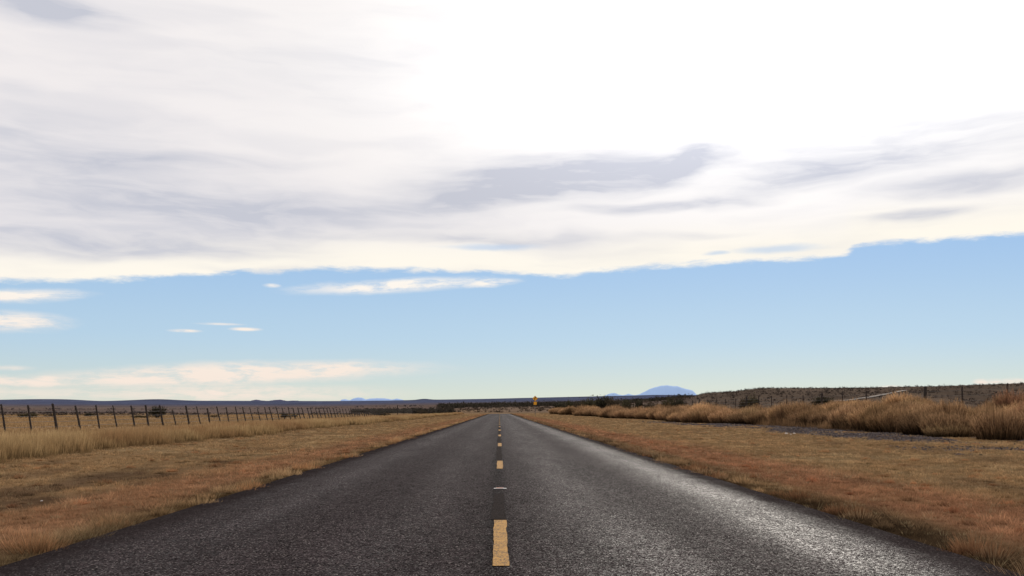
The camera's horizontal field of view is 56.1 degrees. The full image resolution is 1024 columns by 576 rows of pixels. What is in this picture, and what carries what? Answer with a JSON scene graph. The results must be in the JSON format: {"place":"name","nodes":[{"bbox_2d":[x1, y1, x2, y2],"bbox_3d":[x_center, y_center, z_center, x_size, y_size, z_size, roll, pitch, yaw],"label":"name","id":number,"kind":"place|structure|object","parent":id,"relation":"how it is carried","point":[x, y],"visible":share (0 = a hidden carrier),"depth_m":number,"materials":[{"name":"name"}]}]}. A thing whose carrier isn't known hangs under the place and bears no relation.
{"place":"outdoors","nodes":[
{"label":"outdoors","id":0,"kind":"place"},
{"bbox_2d":[0,414,485,565],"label":"verge grass","id":1,"kind":"structure","parent":0,"point":[116,520],"depth_m":17.96,"materials":[{"name":"brown plant"}]},
{"bbox_2d":[341,398,401,400],"bbox_3d":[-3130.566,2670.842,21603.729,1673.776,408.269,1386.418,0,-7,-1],"label":"hills","id":2,"kind":"structure","parent":0,"point":[372,399],"depth_m":21507.58,"materials":[{"name":"blue"}]},
{"bbox_2d":[0,414,1023,575],"bbox_3d":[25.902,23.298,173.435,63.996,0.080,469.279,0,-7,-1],"label":"road","id":3,"kind":"structure","parent":0,"point":[574,505],"depth_m":9.47,"materials":[{"name":"grey asphalt"}]},
{"bbox_2d":[491,494,505,518],"bbox_3d":[-0.164,2.619,11.601,0.164,0.001,3.100,0,-7,-1],"label":"tar patch","id":4,"kind":"object","parent":3,"relation":"on","point":[497,511],"visible":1,"depth_m":11.15,"materials":[{"name":"grey asphalt"}]},
{"bbox_2d":[496,446,501,460],"bbox_3d":[-0.354,4.471,26.132,0.168,0.001,8.700,0,-7,-1],"label":"tar patch","id":5,"kind":"object","parent":3,"relation":"on","point":[498,454],"visible":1,"depth_m":24.81,"materials":[{"name":"grey asphalt"}]},
{"bbox_2d":[497,461,502,468],"bbox_3d":[-0.256,3.721,20.260,0.132,0.001,2.960,0,-7,-1],"label":"lane marking","id":6,"kind":"object","parent":3,"relation":"on","point":[499,464],"visible":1,"depth_m":20.01,"materials":[{"name":"yellow paint"}]},
{"bbox_2d":[493,520,508,565],"bbox_3d":[-0.102,2.223,8.507,0.136,0.001,2.960,0,-7,-1],"label":"lane marking","id":7,"kind":"object","parent":3,"relation":"on","point":[500,554],"visible":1,"depth_m":8.15,"materials":[{"name":"yellow paint"}]},
{"bbox_2d":[0,383,1023,575],"bbox_3d":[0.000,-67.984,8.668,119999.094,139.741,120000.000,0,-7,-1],"label":"ground","id":8,"kind":"structure","parent":0,"point":[35,404],"depth_m":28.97,"materials":[{"name":"brown plant"}]},
{"bbox_2d":[18,411,37,417],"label":"mesquite bush","id":9,"kind":"object","parent":8,"relation":"on","point":[26,414],"visible":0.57,"depth_m":147.53,"materials":[{"name":"green plant"}]},
{"bbox_2d":[148,405,166,417],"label":"mesquite bush","id":10,"kind":"object","parent":8,"relation":"on","point":[154,410],"visible":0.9,"depth_m":147.63,"materials":[{"name":"green plant"}]},
{"bbox_2d":[0,403,412,430],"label":"wire fence","id":11,"kind":"object","parent":8,"relation":"on","point":[54,416],"visible":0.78,"depth_m":71.98,"materials":[{"name":"brown wood"}]},
{"bbox_2d":[0,413,431,436],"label":"pasture grass","id":12,"kind":"structure","parent":8,"relation":"on","point":[40,422],"depth_m":100.83,"materials":[{"name":"brown plant"}]},
{"bbox_2d":[0,412,463,463],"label":"tall grass","id":13,"kind":"structure","parent":8,"relation":"on","point":[33,445],"depth_m":34.80,"materials":[{"name":"brown plant"}]},
{"bbox_2d":[0,394,692,415],"bbox_3d":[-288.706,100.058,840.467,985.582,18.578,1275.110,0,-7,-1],"label":"distant scrub","id":14,"kind":"object","parent":8,"relation":"on","point":[449,407],"visible":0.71,"depth_m":596.78,"materials":[{"name":"green plant"}]},
{"bbox_2d":[553,402,564,407],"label":"mesquite bush","id":15,"kind":"object","parent":8,"relation":"on","point":[562,405],"visible":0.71,"depth_m":425.93,"materials":[{"name":"green plant"}]},
{"bbox_2d":[564,406,574,414],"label":"brush clump","id":16,"kind":"object","parent":8,"relation":"on","point":[567,411],"visible":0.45,"depth_m":253.68,"materials":[{"name":"brown plant"}]},
{"bbox_2d":[573,397,583,406],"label":"mesquite bush","id":17,"kind":"object","parent":8,"relation":"on","point":[579,403],"visible":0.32,"depth_m":316.10,"materials":[{"name":"green plant"}]},
{"bbox_2d":[580,395,596,406],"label":"mesquite bush","id":18,"kind":"object","parent":8,"relation":"on","point":[591,403],"visible":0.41,"depth_m":268.40,"materials":[{"name":"green plant"}]},
{"bbox_2d":[582,408,597,415],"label":"brush clump","id":19,"kind":"object","parent":8,"relation":"on","point":[587,413],"visible":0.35,"depth_m":195.88,"materials":[{"name":"brown plant"}]},
{"bbox_2d":[594,395,614,408],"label":"mesquite bush","id":20,"kind":"object","parent":8,"relation":"on","point":[600,402],"visible":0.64,"depth_m":238.88,"materials":[{"name":"green plant"}]},
{"bbox_2d":[599,407,618,417],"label":"brush clump","id":21,"kind":"object","parent":8,"relation":"on","point":[604,413],"visible":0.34,"depth_m":152.14,"materials":[{"name":"brown plant"}]},
{"bbox_2d":[605,396,622,407],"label":"mesquite bush","id":22,"kind":"object","parent":8,"relation":"on","point":[612,403],"visible":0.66,"depth_m":222.67,"materials":[{"name":"green plant"}]},
{"bbox_2d":[611,408,627,418],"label":"brush clump","id":23,"kind":"object","parent":8,"relation":"on","point":[619,414],"visible":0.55,"depth_m":144.08,"materials":[{"name":"brown plant"}]},
{"bbox_2d":[622,396,630,408],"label":"mesquite bush","id":24,"kind":"object","parent":8,"relation":"on","point":[626,405],"visible":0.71,"depth_m":195.43,"materials":[{"name":"green plant"}]},
{"bbox_2d":[623,408,645,418],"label":"brush clump","id":25,"kind":"object","parent":8,"relation":"on","point":[629,415],"visible":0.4,"depth_m":136.32,"materials":[{"name":"brown plant"}]},
{"bbox_2d":[626,406,646,411],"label":"brush clump","id":26,"kind":"object","parent":8,"relation":"on","point":[636,409],"visible":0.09,"depth_m":139.63,"materials":[{"name":"brown plant"}]},
{"bbox_2d":[632,399,642,408],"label":"mesquite bush","id":27,"kind":"object","parent":8,"relation":"on","point":[638,404],"visible":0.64,"depth_m":178.54,"materials":[{"name":"green plant"}]},
{"bbox_2d":[633,411,645,418],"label":"brush clump","id":28,"kind":"object","parent":8,"relation":"on","point":[636,415],"visible":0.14,"depth_m":133.63,"materials":[{"name":"brown plant"}]},
{"bbox_2d":[639,412,647,418],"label":"brush clump","id":29,"kind":"object","parent":8,"relation":"on","point":[642,415],"visible":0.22,"depth_m":131.62,"materials":[{"name":"brown plant"}]},
{"bbox_2d":[643,401,657,407],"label":"mesquite bush","id":30,"kind":"object","parent":8,"relation":"on","point":[648,403],"visible":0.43,"depth_m":175.20,"materials":[{"name":"green plant"}]},
{"bbox_2d":[646,405,669,412],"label":"brush clump","id":31,"kind":"object","parent":8,"relation":"on","point":[655,408],"visible":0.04,"depth_m":132.05,"materials":[{"name":"brown plant"}]},
{"bbox_2d":[648,407,667,419],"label":"brush clump","id":32,"kind":"object","parent":8,"relation":"on","point":[653,412],"visible":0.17,"depth_m":120.95,"materials":[{"name":"brown plant"}]},
{"bbox_2d":[653,409,664,419],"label":"brush clump","id":33,"kind":"object","parent":8,"relation":"on","point":[656,416],"visible":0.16,"depth_m":118.67,"materials":[{"name":"brown plant"}]},
{"bbox_2d":[658,408,674,420],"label":"brush clump","id":34,"kind":"object","parent":8,"relation":"on","point":[661,418],"visible":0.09,"depth_m":114.70,"materials":[{"name":"brown plant"}]},
{"bbox_2d":[660,397,675,406],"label":"mesquite bush","id":35,"kind":"object","parent":8,"relation":"on","point":[664,403],"visible":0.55,"depth_m":152.27,"materials":[{"name":"green plant"}]},
{"bbox_2d":[663,407,681,421],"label":"brush clump","id":36,"kind":"object","parent":8,"relation":"on","point":[667,412],"visible":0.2,"depth_m":105.77,"materials":[{"name":"brown plant"}]},
{"bbox_2d":[662,405,686,412],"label":"brush clump","id":37,"kind":"object","parent":8,"relation":"on","point":[676,408],"visible":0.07,"depth_m":106.87,"materials":[{"name":"brown plant"}]},
{"bbox_2d":[666,412,683,421],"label":"brush clump","id":38,"kind":"object","parent":8,"relation":"on","point":[670,418],"visible":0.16,"depth_m":100.03,"materials":[{"name":"brown plant"}]},
{"bbox_2d":[672,410,682,421],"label":"brush clump","id":39,"kind":"object","parent":8,"relation":"on","point":[676,419],"visible":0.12,"depth_m":98.74,"materials":[{"name":"brown plant"}]},
{"bbox_2d":[674,397,685,406],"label":"mesquite bush","id":40,"kind":"object","parent":8,"relation":"on","point":[680,402],"visible":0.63,"depth_m":142.91,"materials":[{"name":"green plant"}]},
{"bbox_2d":[678,410,703,422],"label":"brush clump","id":41,"kind":"object","parent":8,"relation":"on","point":[684,417],"visible":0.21,"depth_m":93.68,"materials":[{"name":"brown plant"}]},
{"bbox_2d":[687,407,709,422],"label":"brush clump","id":42,"kind":"object","parent":8,"relation":"on","point":[694,417],"visible":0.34,"depth_m":91.60,"materials":[{"name":"brown plant"}]},
{"bbox_2d":[687,401,709,411],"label":"brush clump","id":43,"kind":"object","parent":8,"relation":"on","point":[701,406],"visible":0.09,"depth_m":100.96,"materials":[{"name":"brown plant"}]},
{"bbox_2d":[699,404,733,422],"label":"brush clump","id":44,"kind":"object","parent":8,"relation":"on","point":[704,414],"visible":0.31,"depth_m":89.99,"materials":[{"name":"brown plant"}]},
{"bbox_2d":[707,407,738,423],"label":"brush clump","id":45,"kind":"object","parent":8,"relation":"on","point":[716,417],"visible":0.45,"depth_m":87.58,"materials":[{"name":"brown plant"}]},
{"bbox_2d":[726,409,748,423],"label":"brush clump","id":46,"kind":"object","parent":8,"relation":"on","point":[727,420],"visible":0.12,"depth_m":85.99,"materials":[{"name":"brown plant"}]},
{"bbox_2d":[727,411,754,423],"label":"brush clump","id":47,"kind":"object","parent":8,"relation":"on","point":[736,419],"visible":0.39,"depth_m":83.64,"materials":[{"name":"brown plant"}]},
{"bbox_2d":[739,397,745,407],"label":"mesquite bush","id":48,"kind":"object","parent":8,"relation":"on","point":[742,404],"visible":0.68,"depth_m":123.10,"materials":[{"name":"green plant"}]},
{"bbox_2d":[737,406,760,413],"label":"brush clump","id":49,"kind":"object","parent":8,"relation":"on","point":[751,410],"visible":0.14,"depth_m":85.91,"materials":[{"name":"brown plant"}]},
{"bbox_2d":[745,392,759,407],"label":"mesquite bush","id":50,"kind":"object","parent":8,"relation":"on","point":[750,402],"visible":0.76,"depth_m":122.24,"materials":[{"name":"green plant"}]},
{"bbox_2d":[740,403,765,410],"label":"brush clump","id":51,"kind":"object","parent":8,"relation":"on","point":[758,406],"visible":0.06,"depth_m":89.86,"materials":[{"name":"brown plant"}]},
{"bbox_2d":[742,410,767,424],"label":"brush clump","id":52,"kind":"object","parent":8,"relation":"on","point":[751,418],"visible":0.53,"depth_m":79.94,"materials":[{"name":"brown plant"}]},
{"bbox_2d":[766,401,791,421],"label":"brush clump","id":53,"kind":"object","parent":8,"relation":"on","point":[771,414],"visible":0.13,"depth_m":76.72,"materials":[{"name":"brown plant"}]},
{"bbox_2d":[773,398,803,423],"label":"brush clump","id":54,"kind":"object","parent":8,"relation":"on","point":[779,414],"visible":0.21,"depth_m":74.77,"materials":[{"name":"brown plant"}]},
{"bbox_2d":[786,409,821,424],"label":"brush clump","id":55,"kind":"object","parent":8,"relation":"on","point":[790,417],"visible":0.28,"depth_m":71.18,"materials":[{"name":"brown plant"}]},
{"bbox_2d":[783,400,825,423],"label":"brush clump","id":56,"kind":"object","parent":8,"relation":"on","point":[793,408],"visible":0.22,"depth_m":72.68,"materials":[{"name":"brown plant"}]},
{"bbox_2d":[796,407,832,424],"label":"brush clump","id":57,"kind":"object","parent":8,"relation":"on","point":[802,417],"visible":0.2,"depth_m":69.28,"materials":[{"name":"brown plant"}]},
{"bbox_2d":[805,409,833,424],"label":"brush clump","id":58,"kind":"object","parent":8,"relation":"on","point":[822,417],"visible":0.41,"depth_m":67.36,"materials":[{"name":"brown plant"}]},
{"bbox_2d":[809,395,834,405],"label":"mesquite bush","id":59,"kind":"object","parent":8,"relation":"on","point":[818,400],"visible":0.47,"depth_m":92.62,"materials":[{"name":"green plant"}]},
{"bbox_2d":[630,383,1023,407],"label":"wire fence","id":60,"kind":"object","parent":8,"relation":"on","point":[925,391],"visible":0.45,"depth_m":79.68,"materials":[{"name":"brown metal"}]},
{"bbox_2d":[816,400,838,407],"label":"brush clump","id":61,"kind":"object","parent":8,"relation":"on","point":[825,404],"visible":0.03,"depth_m":74.50,"materials":[{"name":"brown plant"}]},
{"bbox_2d":[824,401,849,410],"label":"brush clump","id":62,"kind":"object","parent":8,"relation":"on","point":[832,406],"visible":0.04,"depth_m":70.84,"materials":[{"name":"brown plant"}]},
{"bbox_2d":[826,404,864,427],"bbox_3d":[21.570,8.153,61.630,3.015,1.673,2.969,4,-8,-27],"label":"brush clump","id":63,"kind":"object","parent":8,"relation":"on","point":[831,420],"visible":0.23,"depth_m":61.29,"materials":[{"name":"brown plant"}]},
{"bbox_2d":[834,408,860,427],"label":"brush clump","id":64,"kind":"object","parent":8,"relation":"on","point":[841,423],"visible":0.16,"depth_m":59.74,"materials":[{"name":"brown plant"}]},
{"bbox_2d":[830,402,864,411],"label":"brush clump","id":65,"kind":"object","parent":8,"relation":"on","point":[852,407],"visible":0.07,"depth_m":63.35,"materials":[{"name":"brown plant"}]},
{"bbox_2d":[673,382,1023,408],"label":"hillside scrub","id":66,"kind":"object","parent":8,"relation":"on","point":[846,389],"visible":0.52,"depth_m":495.91,"materials":[{"name":"brown plant"}]},
{"bbox_2d":[840,398,866,404],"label":"brush clump","id":67,"kind":"object","parent":8,"relation":"on","point":[853,401],"visible":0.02,"depth_m":72.42,"materials":[{"name":"beige plant"}]},
{"bbox_2d":[849,398,882,407],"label":"brush clump","id":68,"kind":"object","parent":8,"relation":"on","point":[864,403],"visible":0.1,"depth_m":67.19,"materials":[{"name":"beige plant"}]},
{"bbox_2d":[844,402,896,429],"bbox_3d":[21.640,7.571,57.249,3.557,1.731,3.753,-7,-10,45],"label":"brush clump","id":69,"kind":"object","parent":8,"relation":"on","point":[852,421],"visible":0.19,"depth_m":57.00,"materials":[{"name":"brown plant"}]},
{"bbox_2d":[863,409,885,431],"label":"brush clump","id":70,"kind":"object","parent":8,"relation":"on","point":[872,424],"visible":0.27,"depth_m":53.34,"materials":[{"name":"brown plant"}]},
{"bbox_2d":[730,404,1023,439],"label":"bank grass","id":71,"kind":"structure","parent":8,"relation":"on","point":[826,426],"depth_m":66.62,"materials":[{"name":"brown plant"}]},
{"bbox_2d":[858,396,897,431],"bbox_3d":[21.050,7.163,54.977,2.582,2.120,2.646,2,-8,-16],"label":"brush clump","id":72,"kind":"object","parent":8,"relation":"on","point":[871,408],"visible":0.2,"depth_m":54.83,"materials":[{"name":"brown plant"}]},
{"bbox_2d":[876,405,915,432],"bbox_3d":[21.033,7.053,52.156,2.532,1.595,2.671,-3,-8,23],"label":"brush clump","id":73,"kind":"object","parent":8,"relation":"on","point":[889,419],"visible":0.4,"depth_m":51.81,"materials":[{"name":"brown plant"}]},
{"bbox_2d":[880,389,914,405],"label":"brush clump","id":74,"kind":"object","parent":8,"relation":"on","point":[893,399],"visible":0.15,"depth_m":65.06,"materials":[{"name":"beige plant"}]},
{"bbox_2d":[888,398,925,412],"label":"brush clump","id":75,"kind":"object","parent":8,"relation":"on","point":[906,406],"visible":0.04,"depth_m":57.20,"materials":[{"name":"brown plant"}]},
{"bbox_2d":[898,396,928,405],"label":"brush clump","id":76,"kind":"object","parent":8,"relation":"on","point":[919,402],"visible":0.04,"depth_m":60.62,"materials":[{"name":"beige plant"}]},
{"bbox_2d":[902,401,931,410],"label":"brush clump","id":77,"kind":"object","parent":8,"relation":"on","point":[913,406],"visible":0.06,"depth_m":55.68,"materials":[{"name":"brown plant"}]},
{"bbox_2d":[900,395,936,405],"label":"brush clump","id":78,"kind":"object","parent":8,"relation":"on","point":[921,400],"visible":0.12,"depth_m":61.92,"materials":[{"name":"beige plant"}]},
{"bbox_2d":[906,400,939,416],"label":"brush clump","id":79,"kind":"object","parent":8,"relation":"on","point":[921,408],"visible":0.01,"depth_m":51.93,"materials":[{"name":"brown plant"}]},
{"bbox_2d":[893,407,957,434],"bbox_3d":[20.448,6.519,47.206,3.453,1.436,3.506,4,-8,-28],"label":"brush clump","id":80,"kind":"object","parent":8,"relation":"on","point":[907,426],"visible":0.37,"depth_m":46.86,"materials":[{"name":"brown plant"}]},
{"bbox_2d":[915,408,978,435],"bbox_3d":[20.357,6.212,44.732,3.088,1.470,2.905,0,-7,3],"label":"brush clump","id":81,"kind":"object","parent":8,"relation":"on","point":[932,421],"visible":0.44,"depth_m":44.36,"materials":[{"name":"brown plant"}]},
{"bbox_2d":[921,420,973,436],"bbox_3d":[19.995,6.436,44.023,2.534,0.809,2.545,-5,-9,32],"label":"grass tussock","id":82,"kind":"object","parent":8,"relation":"on","point":[949,431],"depth_m":43.31,"materials":[{"name":"brown plant"}]},
{"bbox_2d":[922,398,973,416],"bbox_3d":[22.951,6.495,50.390,2.770,1.720,2.626,0,-7,-3],"label":"brush clump","id":83,"kind":"object","parent":8,"relation":"on","point":[952,407],"visible":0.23,"depth_m":49.99,"materials":[{"name":"brown plant"}]},
{"bbox_2d":[967,403,998,420],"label":"brush clump","id":84,"kind":"object","parent":8,"relation":"on","point":[975,412],"visible":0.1,"depth_m":46.31,"materials":[{"name":"brown plant"}]},
{"bbox_2d":[971,402,1006,415],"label":"brush clump","id":85,"kind":"object","parent":8,"relation":"on","point":[990,407],"visible":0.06,"depth_m":47.72,"materials":[{"name":"brown plant"}]},
{"bbox_2d":[964,403,1023,440],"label":"brush clump","id":86,"kind":"object","parent":8,"relation":"on","point":[994,425],"visible":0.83,"depth_m":39.38,"materials":[{"name":"brown plant"}]},
{"bbox_2d":[977,394,1012,411],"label":"brush clump","id":87,"kind":"object","parent":8,"relation":"on","point":[995,399],"visible":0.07,"depth_m":48.50,"materials":[{"name":"brown plant"}]},
{"bbox_2d":[989,388,1023,408],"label":"brush clump","id":88,"kind":"object","parent":8,"relation":"on","point":[1009,398],"visible":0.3,"depth_m":48.08,"materials":[{"name":"brown plant"}]},
{"bbox_2d":[997,401,1018,416],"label":"brush clump","id":89,"kind":"object","parent":8,"relation":"on","point":[1009,408],"visible":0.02,"depth_m":45.39,"materials":[{"name":"brown plant"}]},
{"bbox_2d":[1008,403,1023,418],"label":"brush clump","id":90,"kind":"object","parent":8,"relation":"on","point":[1021,410],"visible":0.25,"depth_m":41.26,"materials":[{"name":"brown plant"}]},
{"bbox_2d":[1010,398,1023,412],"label":"brush clump","id":91,"kind":"object","parent":8,"relation":"on","point":[1017,406],"visible":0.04,"depth_m":44.13,"materials":[{"name":"brown plant"}]},
{"bbox_2d":[0,0,1023,400],"label":"sky","id":92,"kind":"structure","parent":0,"point":[201,200],"materials":[{"name":"white"}]},
{"bbox_2d":[605,393,630,395],"bbox_3d":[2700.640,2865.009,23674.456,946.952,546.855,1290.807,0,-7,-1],"label":"hills","id":93,"kind":"structure","parent":0,"point":[612,394],"depth_m":23622.34,"materials":[{"name":"blue"}]},
{"bbox_2d":[638,385,695,394],"bbox_3d":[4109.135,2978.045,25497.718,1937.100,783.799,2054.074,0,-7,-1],"label":"mountain","id":94,"kind":"structure","parent":0,"point":[667,390],"depth_m":25274.28,"materials":[{"name":"blue stone"}]},
{"bbox_2d":[640,421,1023,455],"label":"gravel","id":95,"kind":"structure","parent":0,"point":[784,429],"depth_m":47.64,"materials":[{"name":"grey gravel"}]},
{"bbox_2d":[837,390,905,400],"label":"dirt track","id":96,"kind":"structure","parent":0,"point":[875,395],"depth_m":435.87,"materials":[{"name":"beige soil"}]}
]}

